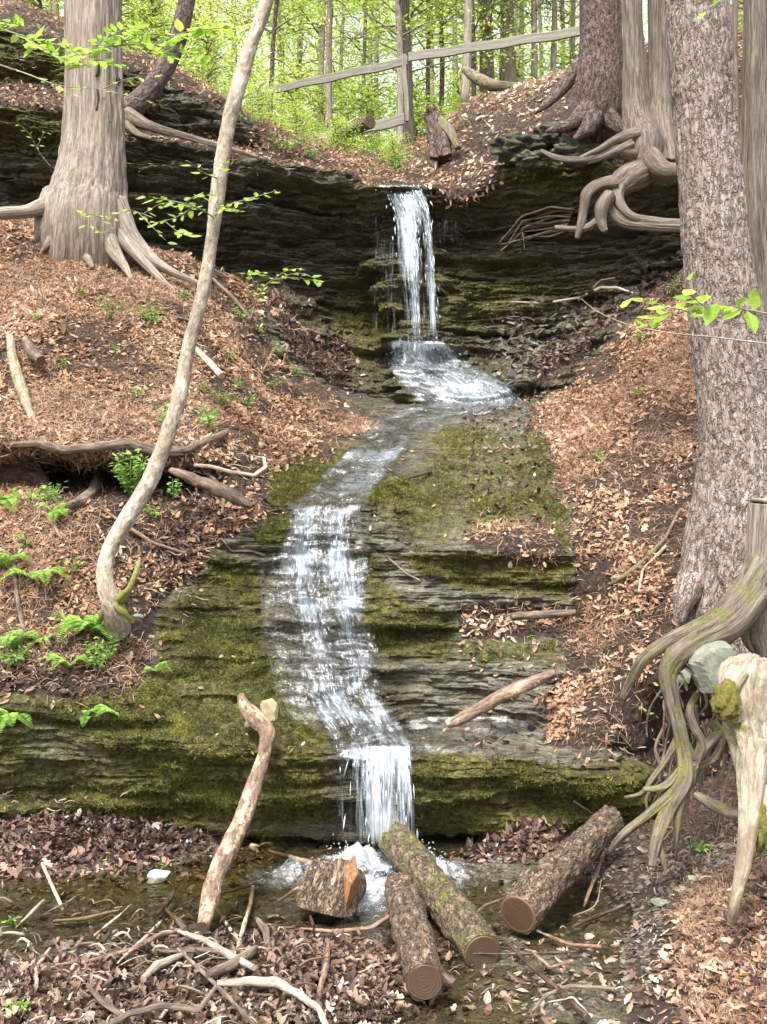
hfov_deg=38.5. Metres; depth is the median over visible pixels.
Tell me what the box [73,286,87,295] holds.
herb plant
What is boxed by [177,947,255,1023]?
fallen branch
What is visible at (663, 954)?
slope leaves
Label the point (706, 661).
rock
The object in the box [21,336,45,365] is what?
dead branch
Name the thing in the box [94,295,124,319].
herb plant
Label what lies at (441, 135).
rotten stump
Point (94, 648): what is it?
herb plant
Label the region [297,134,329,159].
herb plant
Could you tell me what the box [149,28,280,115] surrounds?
understory bush
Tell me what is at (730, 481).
pine tree
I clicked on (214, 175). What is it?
leafy branch
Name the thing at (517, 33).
woodland tree
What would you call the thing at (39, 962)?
fallen branch
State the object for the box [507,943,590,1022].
fallen branch
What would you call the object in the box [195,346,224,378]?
dead branch
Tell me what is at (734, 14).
slim cedar
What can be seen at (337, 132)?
understory bush
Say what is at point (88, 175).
cedar tree
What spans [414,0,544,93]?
woodland tree
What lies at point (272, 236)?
rock wall
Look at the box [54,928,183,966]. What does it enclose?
fallen branch
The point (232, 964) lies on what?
fallen branch
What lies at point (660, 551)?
fallen branch
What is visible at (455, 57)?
woodland tree
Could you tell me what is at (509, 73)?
woodland tree
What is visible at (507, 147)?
rock
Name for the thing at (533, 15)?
woodland tree
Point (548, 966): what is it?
fallen branch
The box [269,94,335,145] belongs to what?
understory bush
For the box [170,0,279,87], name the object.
woodland tree
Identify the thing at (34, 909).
fallen branch
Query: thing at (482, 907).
fallen branch
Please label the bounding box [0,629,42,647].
fern
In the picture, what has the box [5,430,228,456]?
tree root
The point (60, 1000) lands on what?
streamside leaves
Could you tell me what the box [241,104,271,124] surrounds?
herb plant
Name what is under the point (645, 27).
sky
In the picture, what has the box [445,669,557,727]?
dead branch
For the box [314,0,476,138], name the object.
woodland tree
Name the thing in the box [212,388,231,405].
herb plant
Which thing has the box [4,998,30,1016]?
herb plant
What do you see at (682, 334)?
leafy branch
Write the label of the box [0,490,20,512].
fern
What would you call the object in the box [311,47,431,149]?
understory bush
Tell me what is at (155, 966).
fallen branch
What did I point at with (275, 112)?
understory bush
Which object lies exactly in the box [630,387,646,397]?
herb plant
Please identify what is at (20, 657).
herb plant
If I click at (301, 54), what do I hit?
woodland tree
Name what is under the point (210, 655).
moss
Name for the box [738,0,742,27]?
woodland tree
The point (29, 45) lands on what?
leafy branch
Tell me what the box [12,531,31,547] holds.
herb plant
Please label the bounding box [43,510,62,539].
fallen branch
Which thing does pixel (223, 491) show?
dead branch
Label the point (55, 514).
fern
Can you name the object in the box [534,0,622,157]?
red pine
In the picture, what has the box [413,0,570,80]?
woodland tree
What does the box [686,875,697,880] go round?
stone
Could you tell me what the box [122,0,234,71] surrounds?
understory bush
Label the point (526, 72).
understory bush
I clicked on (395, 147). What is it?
understory bush
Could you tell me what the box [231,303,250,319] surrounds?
herb plant
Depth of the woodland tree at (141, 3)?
29.93 m
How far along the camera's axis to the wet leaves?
7.11 m
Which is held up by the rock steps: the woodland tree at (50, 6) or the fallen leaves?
the fallen leaves
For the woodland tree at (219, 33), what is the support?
on the woodland floor
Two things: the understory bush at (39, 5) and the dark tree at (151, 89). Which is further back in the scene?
the understory bush at (39, 5)
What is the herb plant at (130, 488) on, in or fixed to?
on the rock steps
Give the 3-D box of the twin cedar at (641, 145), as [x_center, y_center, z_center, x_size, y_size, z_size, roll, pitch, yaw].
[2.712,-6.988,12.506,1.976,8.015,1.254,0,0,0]
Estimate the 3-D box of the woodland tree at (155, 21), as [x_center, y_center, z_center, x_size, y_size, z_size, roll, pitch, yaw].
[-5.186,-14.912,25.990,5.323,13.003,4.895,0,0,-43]
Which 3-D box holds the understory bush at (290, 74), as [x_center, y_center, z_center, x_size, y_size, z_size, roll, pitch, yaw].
[-2.318,-11.093,29.824,5.635,3.599,4.467,0,0,11]
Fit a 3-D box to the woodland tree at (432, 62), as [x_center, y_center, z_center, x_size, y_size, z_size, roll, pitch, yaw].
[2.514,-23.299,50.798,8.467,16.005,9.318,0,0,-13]
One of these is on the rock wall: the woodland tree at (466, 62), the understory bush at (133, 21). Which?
the understory bush at (133, 21)
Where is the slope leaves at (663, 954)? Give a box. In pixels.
[648,867,766,1023]
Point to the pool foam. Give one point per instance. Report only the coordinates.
(359, 851)
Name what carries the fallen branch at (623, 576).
on the fallen leaves
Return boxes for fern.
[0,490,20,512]
[0,552,32,566]
[0,566,70,584]
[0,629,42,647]
[0,708,31,732]
[33,502,70,522]
[39,653,89,668]
[56,614,112,642]
[80,707,105,723]
[89,704,118,716]
[142,661,172,671]
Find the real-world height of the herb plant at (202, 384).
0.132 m
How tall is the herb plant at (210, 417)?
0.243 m
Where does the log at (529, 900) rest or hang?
on the stream bed
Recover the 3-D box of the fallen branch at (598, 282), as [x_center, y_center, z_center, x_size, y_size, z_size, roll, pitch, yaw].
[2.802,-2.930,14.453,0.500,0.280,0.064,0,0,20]
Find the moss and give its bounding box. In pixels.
[0,27,678,901]
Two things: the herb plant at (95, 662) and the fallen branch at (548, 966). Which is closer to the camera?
the fallen branch at (548, 966)
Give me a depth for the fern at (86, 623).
7.46 m
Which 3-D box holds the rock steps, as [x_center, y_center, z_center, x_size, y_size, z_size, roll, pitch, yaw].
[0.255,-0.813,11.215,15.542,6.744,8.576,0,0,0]
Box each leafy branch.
[0,13,235,71]
[0,64,160,102]
[76,203,179,244]
[136,192,215,237]
[180,160,233,178]
[215,190,279,215]
[578,298,766,343]
[620,272,766,333]
[697,0,722,18]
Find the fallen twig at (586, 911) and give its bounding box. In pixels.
[573,878,603,917]
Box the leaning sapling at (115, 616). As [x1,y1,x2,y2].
[96,0,273,639]
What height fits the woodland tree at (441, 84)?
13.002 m
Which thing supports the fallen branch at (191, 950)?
on the streamside leaves
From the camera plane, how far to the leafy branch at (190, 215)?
7.23 m
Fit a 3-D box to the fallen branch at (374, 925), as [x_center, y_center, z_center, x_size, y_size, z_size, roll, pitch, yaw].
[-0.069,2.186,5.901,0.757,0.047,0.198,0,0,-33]
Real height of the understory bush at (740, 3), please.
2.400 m
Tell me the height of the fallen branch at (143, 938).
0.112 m
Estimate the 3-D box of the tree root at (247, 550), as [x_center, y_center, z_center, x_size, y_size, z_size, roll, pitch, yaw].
[-1.078,0.274,8.461,0.344,0.140,0.034,0,0,-7]
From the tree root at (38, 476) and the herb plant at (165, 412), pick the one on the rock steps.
the tree root at (38, 476)
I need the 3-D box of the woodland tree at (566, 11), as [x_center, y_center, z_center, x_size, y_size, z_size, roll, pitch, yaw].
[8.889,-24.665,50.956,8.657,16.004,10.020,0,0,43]
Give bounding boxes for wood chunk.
[296,855,366,918]
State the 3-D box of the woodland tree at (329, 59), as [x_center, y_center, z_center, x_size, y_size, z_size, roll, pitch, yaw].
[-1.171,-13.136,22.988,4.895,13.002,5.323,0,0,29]
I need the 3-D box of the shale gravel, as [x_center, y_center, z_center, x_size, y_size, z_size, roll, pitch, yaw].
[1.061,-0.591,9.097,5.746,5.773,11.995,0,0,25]
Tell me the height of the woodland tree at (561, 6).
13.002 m
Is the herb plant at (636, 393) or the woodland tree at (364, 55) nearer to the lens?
the herb plant at (636, 393)
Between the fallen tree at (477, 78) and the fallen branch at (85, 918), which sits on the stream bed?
the fallen branch at (85, 918)
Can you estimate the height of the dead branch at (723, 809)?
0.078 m
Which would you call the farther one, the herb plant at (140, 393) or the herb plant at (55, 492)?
the herb plant at (140, 393)
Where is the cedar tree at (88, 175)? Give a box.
[0,0,197,294]
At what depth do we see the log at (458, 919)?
5.87 m
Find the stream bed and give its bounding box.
[0,767,766,1023]
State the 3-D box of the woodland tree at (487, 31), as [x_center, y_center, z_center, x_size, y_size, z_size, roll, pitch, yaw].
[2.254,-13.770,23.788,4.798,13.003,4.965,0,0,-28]
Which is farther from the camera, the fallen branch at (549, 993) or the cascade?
the cascade
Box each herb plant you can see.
[0,487,49,502]
[0,643,32,666]
[1,915,22,925]
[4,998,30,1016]
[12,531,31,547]
[29,308,44,322]
[32,630,55,647]
[39,481,67,501]
[53,612,66,622]
[58,357,69,368]
[59,556,83,573]
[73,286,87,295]
[81,647,110,670]
[83,635,123,661]
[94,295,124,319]
[109,448,149,496]
[110,344,119,356]
[130,298,162,324]
[130,384,145,397]
[143,504,160,518]
[154,402,168,422]
[167,477,181,498]
[177,290,189,300]
[195,380,208,393]
[197,404,219,428]
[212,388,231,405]
[219,346,237,360]
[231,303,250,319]
[231,376,243,387]
[235,392,258,406]
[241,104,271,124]
[255,322,264,332]
[265,377,281,388]
[268,123,312,152]
[270,341,284,356]
[289,366,302,374]
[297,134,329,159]
[306,115,340,132]
[330,123,361,152]
[362,132,387,150]
[384,150,412,170]
[593,449,606,462]
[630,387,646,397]
[633,326,646,342]
[662,276,679,295]
[687,839,714,856]
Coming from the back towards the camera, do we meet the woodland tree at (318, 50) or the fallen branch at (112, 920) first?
the woodland tree at (318, 50)
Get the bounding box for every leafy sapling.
[15,125,50,166]
[242,268,323,321]
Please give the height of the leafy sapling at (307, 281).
0.522 m
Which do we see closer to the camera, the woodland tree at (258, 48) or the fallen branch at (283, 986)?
the fallen branch at (283, 986)
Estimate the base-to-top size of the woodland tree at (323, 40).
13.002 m
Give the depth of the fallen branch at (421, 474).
9.87 m
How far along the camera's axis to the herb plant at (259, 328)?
12.71 m
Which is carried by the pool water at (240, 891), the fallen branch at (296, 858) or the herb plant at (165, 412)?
the fallen branch at (296, 858)
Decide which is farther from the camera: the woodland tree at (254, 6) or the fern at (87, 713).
the woodland tree at (254, 6)
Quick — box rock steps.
[0,219,733,846]
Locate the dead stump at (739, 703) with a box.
[711,653,766,923]
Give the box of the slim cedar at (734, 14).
[731,0,739,130]
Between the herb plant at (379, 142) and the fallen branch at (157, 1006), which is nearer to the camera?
the fallen branch at (157, 1006)
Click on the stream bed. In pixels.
(609, 1009)
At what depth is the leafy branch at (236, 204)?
7.33 m
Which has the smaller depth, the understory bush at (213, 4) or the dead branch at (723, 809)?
the dead branch at (723, 809)
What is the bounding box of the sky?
[35,0,731,143]
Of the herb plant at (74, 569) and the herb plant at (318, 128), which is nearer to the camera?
the herb plant at (74, 569)
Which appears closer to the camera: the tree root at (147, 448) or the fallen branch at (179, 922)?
the fallen branch at (179, 922)
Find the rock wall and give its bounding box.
[0,0,742,404]
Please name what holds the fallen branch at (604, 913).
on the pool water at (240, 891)
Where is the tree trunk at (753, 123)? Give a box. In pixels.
[740,0,766,339]
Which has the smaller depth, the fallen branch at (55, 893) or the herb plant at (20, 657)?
the fallen branch at (55, 893)
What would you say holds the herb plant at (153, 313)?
on the rock steps
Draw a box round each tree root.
[0,450,49,464]
[0,465,56,491]
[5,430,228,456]
[66,470,105,508]
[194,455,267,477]
[201,468,225,514]
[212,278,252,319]
[221,539,265,555]
[262,343,288,371]
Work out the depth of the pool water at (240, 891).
6.45 m
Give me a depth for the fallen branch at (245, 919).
5.98 m
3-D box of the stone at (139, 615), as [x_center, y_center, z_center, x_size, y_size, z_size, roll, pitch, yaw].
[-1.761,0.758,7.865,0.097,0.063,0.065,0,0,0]
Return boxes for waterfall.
[366,746,411,836]
[381,185,434,321]
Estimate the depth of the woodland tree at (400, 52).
21.45 m
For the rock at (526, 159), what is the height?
0.250 m
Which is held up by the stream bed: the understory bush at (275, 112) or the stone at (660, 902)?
the stone at (660, 902)
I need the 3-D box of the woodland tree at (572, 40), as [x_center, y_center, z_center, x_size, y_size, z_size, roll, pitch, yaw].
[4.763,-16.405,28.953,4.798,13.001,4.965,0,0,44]
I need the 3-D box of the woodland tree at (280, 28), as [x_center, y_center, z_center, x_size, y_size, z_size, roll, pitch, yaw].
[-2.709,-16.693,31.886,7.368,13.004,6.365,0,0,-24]
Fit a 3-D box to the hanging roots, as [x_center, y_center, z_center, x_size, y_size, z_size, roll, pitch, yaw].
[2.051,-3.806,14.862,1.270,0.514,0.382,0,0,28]
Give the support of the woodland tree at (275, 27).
on the woodland floor
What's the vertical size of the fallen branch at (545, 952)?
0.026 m
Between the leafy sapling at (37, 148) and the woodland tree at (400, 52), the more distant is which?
the woodland tree at (400, 52)
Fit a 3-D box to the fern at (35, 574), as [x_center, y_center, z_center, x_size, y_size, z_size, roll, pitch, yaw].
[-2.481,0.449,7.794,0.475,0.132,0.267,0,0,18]
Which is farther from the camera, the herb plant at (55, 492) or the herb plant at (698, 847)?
the herb plant at (55, 492)
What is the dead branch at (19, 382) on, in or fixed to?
on the rock steps
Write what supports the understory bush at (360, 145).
on the woodland floor
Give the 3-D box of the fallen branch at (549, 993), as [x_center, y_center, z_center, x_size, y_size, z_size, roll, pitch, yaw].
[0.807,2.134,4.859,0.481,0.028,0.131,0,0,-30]
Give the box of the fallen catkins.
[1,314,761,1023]
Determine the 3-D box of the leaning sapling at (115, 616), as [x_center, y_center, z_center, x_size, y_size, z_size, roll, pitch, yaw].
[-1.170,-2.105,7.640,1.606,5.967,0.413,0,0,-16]
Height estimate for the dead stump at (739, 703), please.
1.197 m
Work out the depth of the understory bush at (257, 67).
30.80 m
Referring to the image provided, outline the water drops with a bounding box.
[285,181,528,891]
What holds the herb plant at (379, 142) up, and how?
on the rock wall
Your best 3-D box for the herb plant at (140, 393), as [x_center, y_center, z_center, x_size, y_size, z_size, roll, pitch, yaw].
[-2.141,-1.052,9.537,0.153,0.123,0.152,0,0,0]
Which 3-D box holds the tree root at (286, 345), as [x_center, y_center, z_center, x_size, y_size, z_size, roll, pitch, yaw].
[-1.242,-1.758,12.459,0.182,0.502,1.306,0,0,3]
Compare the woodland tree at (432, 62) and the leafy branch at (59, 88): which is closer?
the leafy branch at (59, 88)
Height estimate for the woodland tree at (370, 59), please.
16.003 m
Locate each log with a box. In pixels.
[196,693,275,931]
[329,114,375,143]
[368,807,500,966]
[384,872,443,1000]
[500,805,623,934]
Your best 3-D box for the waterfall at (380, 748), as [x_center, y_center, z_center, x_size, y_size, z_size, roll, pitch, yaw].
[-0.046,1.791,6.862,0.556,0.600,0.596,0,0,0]
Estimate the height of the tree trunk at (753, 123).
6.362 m
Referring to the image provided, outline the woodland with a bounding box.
[46,0,731,146]
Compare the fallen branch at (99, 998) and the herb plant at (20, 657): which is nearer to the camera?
the fallen branch at (99, 998)
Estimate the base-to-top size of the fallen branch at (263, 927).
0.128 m
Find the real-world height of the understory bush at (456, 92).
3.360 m
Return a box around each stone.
[132,613,143,621]
[146,869,170,884]
[249,843,262,852]
[260,698,278,720]
[260,842,272,848]
[650,898,668,906]
[678,667,691,684]
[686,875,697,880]
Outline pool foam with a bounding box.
[298,842,461,901]
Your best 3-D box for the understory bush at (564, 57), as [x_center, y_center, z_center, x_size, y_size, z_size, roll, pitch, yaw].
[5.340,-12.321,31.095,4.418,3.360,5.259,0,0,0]
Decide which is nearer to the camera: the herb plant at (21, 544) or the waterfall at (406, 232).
the herb plant at (21, 544)
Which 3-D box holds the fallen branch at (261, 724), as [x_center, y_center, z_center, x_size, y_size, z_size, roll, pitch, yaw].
[-0.833,1.671,6.393,0.264,1.010,1.464,0,0,1]
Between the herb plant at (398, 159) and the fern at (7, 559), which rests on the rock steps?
the fern at (7, 559)
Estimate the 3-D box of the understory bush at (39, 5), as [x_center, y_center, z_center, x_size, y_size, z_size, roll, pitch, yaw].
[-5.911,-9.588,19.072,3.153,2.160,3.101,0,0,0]
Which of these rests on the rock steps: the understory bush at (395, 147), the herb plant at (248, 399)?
the herb plant at (248, 399)
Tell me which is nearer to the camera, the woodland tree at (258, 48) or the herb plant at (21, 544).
the herb plant at (21, 544)
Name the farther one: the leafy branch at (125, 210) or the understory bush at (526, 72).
the understory bush at (526, 72)
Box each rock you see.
[488,130,546,164]
[509,149,552,169]
[529,120,562,148]
[550,139,600,166]
[688,641,735,694]
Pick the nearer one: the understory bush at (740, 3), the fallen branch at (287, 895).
the fallen branch at (287, 895)
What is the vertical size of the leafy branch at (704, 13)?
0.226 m
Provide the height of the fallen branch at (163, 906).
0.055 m
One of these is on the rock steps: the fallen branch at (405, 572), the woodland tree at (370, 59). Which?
the fallen branch at (405, 572)
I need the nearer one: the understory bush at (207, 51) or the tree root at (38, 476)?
the tree root at (38, 476)
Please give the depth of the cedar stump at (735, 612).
6.06 m
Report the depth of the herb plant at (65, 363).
9.71 m
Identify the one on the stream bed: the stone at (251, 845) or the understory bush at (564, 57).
the stone at (251, 845)
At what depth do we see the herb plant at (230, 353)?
11.20 m
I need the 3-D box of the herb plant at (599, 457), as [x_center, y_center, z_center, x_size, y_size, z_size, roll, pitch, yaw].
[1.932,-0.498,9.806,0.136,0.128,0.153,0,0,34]
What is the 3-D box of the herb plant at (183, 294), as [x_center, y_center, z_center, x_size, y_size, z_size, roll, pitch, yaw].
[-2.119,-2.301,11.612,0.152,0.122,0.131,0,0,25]
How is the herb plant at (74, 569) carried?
on the rock steps
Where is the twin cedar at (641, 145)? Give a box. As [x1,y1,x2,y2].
[540,0,679,238]
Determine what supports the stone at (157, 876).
on the stream bed
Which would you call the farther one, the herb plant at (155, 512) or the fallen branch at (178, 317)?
the fallen branch at (178, 317)
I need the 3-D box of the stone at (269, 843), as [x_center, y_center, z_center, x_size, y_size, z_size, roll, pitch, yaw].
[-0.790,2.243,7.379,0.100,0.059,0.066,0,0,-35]
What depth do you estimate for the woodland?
73.90 m
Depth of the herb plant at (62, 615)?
7.64 m
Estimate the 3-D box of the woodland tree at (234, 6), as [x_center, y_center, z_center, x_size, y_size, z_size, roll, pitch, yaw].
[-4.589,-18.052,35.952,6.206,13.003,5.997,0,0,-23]
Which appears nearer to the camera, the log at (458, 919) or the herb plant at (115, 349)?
the log at (458, 919)
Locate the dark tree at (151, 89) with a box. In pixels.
[124,0,258,158]
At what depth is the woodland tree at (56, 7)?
29.91 m
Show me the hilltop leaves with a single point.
(525, 86)
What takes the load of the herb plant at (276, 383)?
on the rock steps
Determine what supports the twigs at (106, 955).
on the stream bed
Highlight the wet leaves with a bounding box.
[0,271,681,950]
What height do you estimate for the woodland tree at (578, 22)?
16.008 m
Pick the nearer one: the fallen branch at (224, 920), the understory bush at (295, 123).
the fallen branch at (224, 920)
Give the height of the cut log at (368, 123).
0.241 m
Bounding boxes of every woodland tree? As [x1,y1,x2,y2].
[42,0,63,12]
[44,0,63,15]
[122,0,173,48]
[123,1,148,51]
[124,0,209,55]
[132,0,313,97]
[150,0,354,124]
[164,1,276,83]
[167,0,307,74]
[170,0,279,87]
[215,0,316,107]
[217,0,310,117]
[218,0,538,144]
[219,0,350,122]
[232,0,417,115]
[235,0,393,129]
[240,0,394,131]
[247,0,358,123]
[250,0,415,88]
[291,0,425,137]
[305,0,525,61]
[310,0,423,144]
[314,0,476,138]
[317,0,491,145]
[349,0,559,98]
[364,0,578,81]
[367,0,559,113]
[368,0,495,103]
[377,0,495,135]
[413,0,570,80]
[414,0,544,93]
[422,0,551,112]
[431,0,560,81]
[432,0,578,79]
[433,0,555,92]
[461,0,472,107]
[474,1,519,73]
[476,0,646,69]
[478,0,578,73]
[515,0,578,68]
[524,0,575,63]
[537,0,548,75]
[543,1,647,54]
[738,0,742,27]
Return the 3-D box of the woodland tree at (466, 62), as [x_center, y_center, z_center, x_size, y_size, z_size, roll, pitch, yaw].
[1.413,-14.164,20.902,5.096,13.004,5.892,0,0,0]
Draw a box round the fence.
[251,26,579,141]
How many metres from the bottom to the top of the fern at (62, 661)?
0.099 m
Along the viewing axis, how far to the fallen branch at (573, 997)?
4.76 m
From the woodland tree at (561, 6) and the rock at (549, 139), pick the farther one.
the woodland tree at (561, 6)
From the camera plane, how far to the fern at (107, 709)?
7.08 m
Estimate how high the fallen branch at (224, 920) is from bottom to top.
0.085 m
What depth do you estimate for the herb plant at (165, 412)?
8.89 m
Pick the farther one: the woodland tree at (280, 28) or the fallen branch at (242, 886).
the woodland tree at (280, 28)
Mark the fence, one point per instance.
(404, 60)
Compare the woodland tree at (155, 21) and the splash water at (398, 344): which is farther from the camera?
the woodland tree at (155, 21)
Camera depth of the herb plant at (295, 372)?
12.67 m
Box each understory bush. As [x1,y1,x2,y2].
[21,0,63,14]
[44,0,192,53]
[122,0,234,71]
[124,0,283,89]
[144,1,281,101]
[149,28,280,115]
[195,25,319,121]
[222,40,391,138]
[223,91,316,130]
[229,71,293,126]
[258,25,417,143]
[267,97,324,133]
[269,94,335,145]
[276,69,389,149]
[305,109,371,156]
[307,117,382,150]
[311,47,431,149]
[323,40,476,145]
[350,83,470,150]
[351,131,389,150]
[360,127,419,162]
[375,87,459,145]
[385,61,498,130]
[421,74,528,128]
[447,24,575,87]
[516,6,579,73]
[730,0,742,28]
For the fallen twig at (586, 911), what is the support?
on the stream bed
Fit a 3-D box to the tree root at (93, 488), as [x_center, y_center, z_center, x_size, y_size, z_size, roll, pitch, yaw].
[-2.347,-0.204,8.826,0.149,0.365,1.527,0,0,-6]
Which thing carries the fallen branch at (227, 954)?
on the fallen branch at (140, 945)
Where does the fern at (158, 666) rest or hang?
on the rock steps
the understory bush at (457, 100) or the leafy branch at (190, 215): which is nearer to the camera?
the leafy branch at (190, 215)
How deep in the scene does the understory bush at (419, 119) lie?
22.68 m
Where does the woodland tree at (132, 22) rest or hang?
on the woodland floor
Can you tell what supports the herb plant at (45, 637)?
on the rock steps
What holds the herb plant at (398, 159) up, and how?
on the hilltop leaves
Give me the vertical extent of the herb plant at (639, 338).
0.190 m
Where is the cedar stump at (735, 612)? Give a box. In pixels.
[607,498,766,874]
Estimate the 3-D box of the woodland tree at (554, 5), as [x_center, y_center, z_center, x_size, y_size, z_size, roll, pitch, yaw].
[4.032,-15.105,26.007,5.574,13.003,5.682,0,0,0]
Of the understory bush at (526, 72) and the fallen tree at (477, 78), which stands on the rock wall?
the fallen tree at (477, 78)
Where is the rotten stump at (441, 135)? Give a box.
[424,106,460,165]
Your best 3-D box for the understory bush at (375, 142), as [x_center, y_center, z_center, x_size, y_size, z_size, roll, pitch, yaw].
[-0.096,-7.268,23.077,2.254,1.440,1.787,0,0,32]
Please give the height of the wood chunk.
0.392 m
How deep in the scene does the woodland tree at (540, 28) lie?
30.95 m
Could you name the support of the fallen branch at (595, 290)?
on the shale gravel
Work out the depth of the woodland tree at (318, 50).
50.91 m
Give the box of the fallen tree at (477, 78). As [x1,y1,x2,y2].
[461,66,517,91]
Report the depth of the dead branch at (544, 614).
8.17 m
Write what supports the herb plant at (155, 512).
on the rock steps
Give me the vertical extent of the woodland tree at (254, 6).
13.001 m
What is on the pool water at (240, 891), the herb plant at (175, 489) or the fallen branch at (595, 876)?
the fallen branch at (595, 876)
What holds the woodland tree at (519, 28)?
on the woodland floor
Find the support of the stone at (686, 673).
on the rock steps
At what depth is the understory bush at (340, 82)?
30.71 m
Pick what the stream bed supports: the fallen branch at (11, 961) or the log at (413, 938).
the log at (413, 938)
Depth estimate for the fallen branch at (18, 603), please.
7.74 m
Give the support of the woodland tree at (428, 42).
on the woodland floor
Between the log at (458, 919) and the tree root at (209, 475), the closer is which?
the log at (458, 919)
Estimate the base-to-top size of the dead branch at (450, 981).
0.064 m
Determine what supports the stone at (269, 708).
on the rock steps
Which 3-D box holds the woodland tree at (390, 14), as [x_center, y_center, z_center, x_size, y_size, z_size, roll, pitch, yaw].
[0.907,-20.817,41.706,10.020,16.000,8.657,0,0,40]
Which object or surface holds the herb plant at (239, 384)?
on the rock steps
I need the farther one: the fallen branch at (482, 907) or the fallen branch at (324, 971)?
the fallen branch at (482, 907)
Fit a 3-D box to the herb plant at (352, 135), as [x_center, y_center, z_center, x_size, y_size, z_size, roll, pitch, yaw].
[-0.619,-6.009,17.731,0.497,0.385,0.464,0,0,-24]
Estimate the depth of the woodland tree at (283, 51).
41.93 m
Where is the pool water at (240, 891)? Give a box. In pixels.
[9,839,593,935]
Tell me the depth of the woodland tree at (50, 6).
41.91 m
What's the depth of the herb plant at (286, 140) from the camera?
14.76 m
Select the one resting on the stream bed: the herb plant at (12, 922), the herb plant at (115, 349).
the herb plant at (12, 922)
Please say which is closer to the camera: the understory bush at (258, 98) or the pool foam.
the pool foam
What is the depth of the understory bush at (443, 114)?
22.18 m
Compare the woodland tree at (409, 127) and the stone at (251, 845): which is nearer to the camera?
the stone at (251, 845)
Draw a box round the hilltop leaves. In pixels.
[0,0,742,213]
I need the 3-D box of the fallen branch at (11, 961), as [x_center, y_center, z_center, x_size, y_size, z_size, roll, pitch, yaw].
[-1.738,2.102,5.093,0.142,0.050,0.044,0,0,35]
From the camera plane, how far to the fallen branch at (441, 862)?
7.02 m
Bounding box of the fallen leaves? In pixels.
[0,0,766,1023]
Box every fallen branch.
[4,959,20,966]
[11,555,26,636]
[15,899,44,928]
[34,947,51,988]
[40,862,64,911]
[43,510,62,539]
[53,908,119,921]
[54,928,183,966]
[86,984,130,1022]
[94,904,131,935]
[107,985,217,1023]
[117,920,162,963]
[140,952,186,981]
[145,310,208,326]
[152,889,175,918]
[156,947,240,953]
[165,908,187,930]
[174,928,256,970]
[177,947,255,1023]
[205,945,258,978]
[216,909,241,941]
[217,976,328,1023]
[221,879,263,894]
[234,885,254,953]
[254,916,270,947]
[268,849,368,866]
[276,886,298,902]
[300,914,389,933]
[317,942,330,995]
[367,795,445,866]
[388,558,420,581]
[405,471,432,478]
[472,950,578,955]
[477,898,502,912]
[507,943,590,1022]
[511,286,635,303]
[531,984,614,1012]
[533,953,573,969]
[536,929,601,947]
[548,996,587,1012]
[573,800,594,814]
[573,901,632,926]
[578,277,614,300]
[583,849,605,907]
[609,508,680,585]
[637,545,666,592]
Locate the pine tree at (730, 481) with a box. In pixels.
[665,0,766,655]
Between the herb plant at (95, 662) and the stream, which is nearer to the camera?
the herb plant at (95, 662)
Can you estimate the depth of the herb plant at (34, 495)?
8.35 m
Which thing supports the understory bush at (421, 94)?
on the woodland floor
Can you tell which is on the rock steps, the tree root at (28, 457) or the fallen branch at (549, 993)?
the tree root at (28, 457)
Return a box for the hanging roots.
[490,206,575,251]
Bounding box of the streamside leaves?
[0,904,666,1023]
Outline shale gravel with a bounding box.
[0,249,766,1023]
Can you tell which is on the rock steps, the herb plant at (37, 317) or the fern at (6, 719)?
the fern at (6, 719)
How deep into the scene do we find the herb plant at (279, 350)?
12.75 m
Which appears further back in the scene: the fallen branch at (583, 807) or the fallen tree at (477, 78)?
the fallen tree at (477, 78)
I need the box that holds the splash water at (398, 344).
[392,341,502,403]
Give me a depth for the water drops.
8.11 m
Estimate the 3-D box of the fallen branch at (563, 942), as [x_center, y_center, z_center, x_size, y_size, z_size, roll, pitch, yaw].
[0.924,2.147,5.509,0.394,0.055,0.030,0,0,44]
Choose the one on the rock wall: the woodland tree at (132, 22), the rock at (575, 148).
the rock at (575, 148)
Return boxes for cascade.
[287,507,407,759]
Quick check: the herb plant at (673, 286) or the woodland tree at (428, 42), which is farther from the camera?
the woodland tree at (428, 42)
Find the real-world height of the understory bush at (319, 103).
2.400 m
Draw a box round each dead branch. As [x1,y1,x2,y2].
[6,334,38,427]
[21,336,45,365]
[168,467,253,508]
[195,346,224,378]
[442,968,458,988]
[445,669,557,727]
[509,609,575,619]
[693,791,737,819]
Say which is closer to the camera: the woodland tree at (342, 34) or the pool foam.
the pool foam
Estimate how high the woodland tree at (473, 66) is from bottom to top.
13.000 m
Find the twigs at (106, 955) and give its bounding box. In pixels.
[0,43,759,1023]

